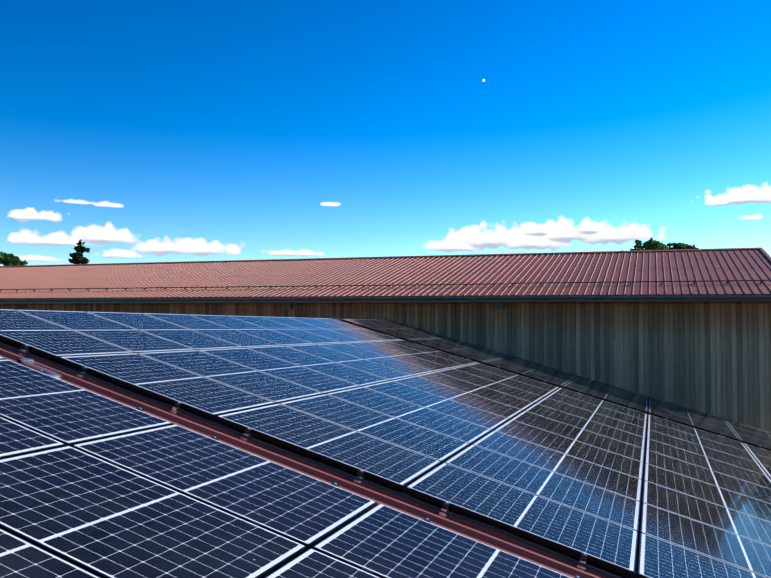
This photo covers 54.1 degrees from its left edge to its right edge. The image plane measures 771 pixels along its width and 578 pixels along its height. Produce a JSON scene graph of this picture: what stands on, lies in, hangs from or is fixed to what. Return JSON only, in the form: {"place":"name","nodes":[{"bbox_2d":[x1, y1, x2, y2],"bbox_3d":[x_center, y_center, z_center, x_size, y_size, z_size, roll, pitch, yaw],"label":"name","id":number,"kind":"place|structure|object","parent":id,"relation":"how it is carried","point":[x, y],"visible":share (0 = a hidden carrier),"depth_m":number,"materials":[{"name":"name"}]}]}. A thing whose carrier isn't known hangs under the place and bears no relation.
{"place":"outdoors","nodes":[
{"label":"outdoors","id":0,"kind":"place"},
{"bbox_2d":[0,293,770,432],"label":"barn walls","id":1,"kind":"structure","parent":0,"point":[712,358],"depth_m":20.21,"materials":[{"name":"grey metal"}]},
{"bbox_2d":[0,293,770,303],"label":"barn fascia rafters","id":2,"kind":"object","parent":1,"relation":"attached to","point":[452,300],"visible":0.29,"depth_m":21.76,"materials":[{"name":"grey metal"}]},
{"bbox_2d":[0,249,770,297],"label":"roof","id":3,"kind":"structure","parent":2,"relation":"on","point":[738,265],"depth_m":25.24,"materials":[{"name":"red metal"}]},
{"bbox_2d":[0,247,770,296],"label":"barn roof verge","id":4,"kind":"structure","parent":3,"relation":"attached to","point":[765,253],"depth_m":28.56,"materials":[{"name":"red metal"}]},
{"bbox_2d":[0,280,770,290],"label":"snow guard rail","id":5,"kind":"object","parent":3,"relation":"attached to","point":[293,287],"visible":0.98,"depth_m":23.10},
{"bbox_2d":[0,295,770,301],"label":"gutter","id":6,"kind":"object","parent":2,"relation":"attached to","point":[456,297],"visible":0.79,"depth_m":21.67,"materials":[{"name":"black metal"}]},
{"bbox_2d":[283,302,503,308],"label":"barn wall boxes","id":7,"kind":"object","parent":1,"relation":"attached to","point":[498,305],"visible":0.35,"depth_m":21.28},
{"bbox_2d":[0,0,770,265],"label":"sky","id":8,"kind":"structure","parent":0,"point":[136,131],"materials":[{"name":"blue"}]},
{"label":"ground","id":9,"kind":"structure","parent":0,"visible":0},
{"bbox_2d":[0,251,27,265],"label":"tree","id":10,"kind":"object","parent":9,"relation":"on","point":[6,259],"visible":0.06,"depth_m":71.43,"materials":[{"name":"green plant"}]},
{"bbox_2d":[68,239,89,263],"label":"conifer tree","id":11,"kind":"object","parent":9,"relation":"on","point":[78,257],"visible":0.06,"depth_m":57.16,"materials":[{"name":"green plant"}]},
{"bbox_2d":[630,238,669,250],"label":"tree","id":12,"kind":"object","parent":9,"relation":"on","point":[651,244],"visible":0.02,"depth_m":42.91,"materials":[{"name":"green plant"}]},
{"bbox_2d":[666,241,698,249],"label":"tree","id":13,"kind":"object","parent":9,"relation":"on","point":[680,245],"visible":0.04,"depth_m":47.14,"materials":[{"name":"green plant"}]},
{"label":"building walls","id":14,"kind":"object","parent":9,"relation":"on","visible":0},
{"bbox_2d":[0,321,769,577],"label":"roof sheet","id":15,"kind":"object","parent":14,"relation":"on","point":[492,538],"visible":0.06,"depth_m":6.03,"materials":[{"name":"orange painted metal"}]},
{"bbox_2d":[17,358,61,378],"bbox_3d":[-3.082,0.708,6.731,0.532,0.161,0.149,-1,-3,33],"label":"loose bracket","id":16,"kind":"object","parent":15,"relation":"on","point":[28,362],"visible":0.88,"depth_m":6.73,"materials":[{"name":"metal"}]},
{"bbox_2d":[0,343,617,577],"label":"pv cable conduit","id":17,"kind":"object","parent":15,"relation":"on","point":[350,476],"visible":1,"depth_m":6.01,"materials":[{"name":"red metal"}]},
{"bbox_2d":[0,309,770,577],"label":"solar panels","id":18,"kind":"object","parent":15,"relation":"on","point":[164,499],"visible":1,"depth_m":6.68,"materials":[{"name":"blue glass"}]},
{"bbox_2d":[18,325,758,569],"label":"pv rails","id":19,"kind":"object","parent":15,"relation":"on","point":[173,410],"depth_m":6.37,"materials":[{"name":"silver metal"}]},
{"bbox_2d":[22,317,770,577],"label":"panel clamps","id":20,"kind":"object","parent":19,"relation":"attached to","point":[360,473],"visible":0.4,"depth_m":6.57,"materials":[{"name":"silver metal"}]},
{"bbox_2d":[8,309,769,432],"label":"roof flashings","id":21,"kind":"object","parent":15,"relation":"on","point":[461,341],"visible":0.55,"depth_m":18.80,"materials":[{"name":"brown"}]}
]}

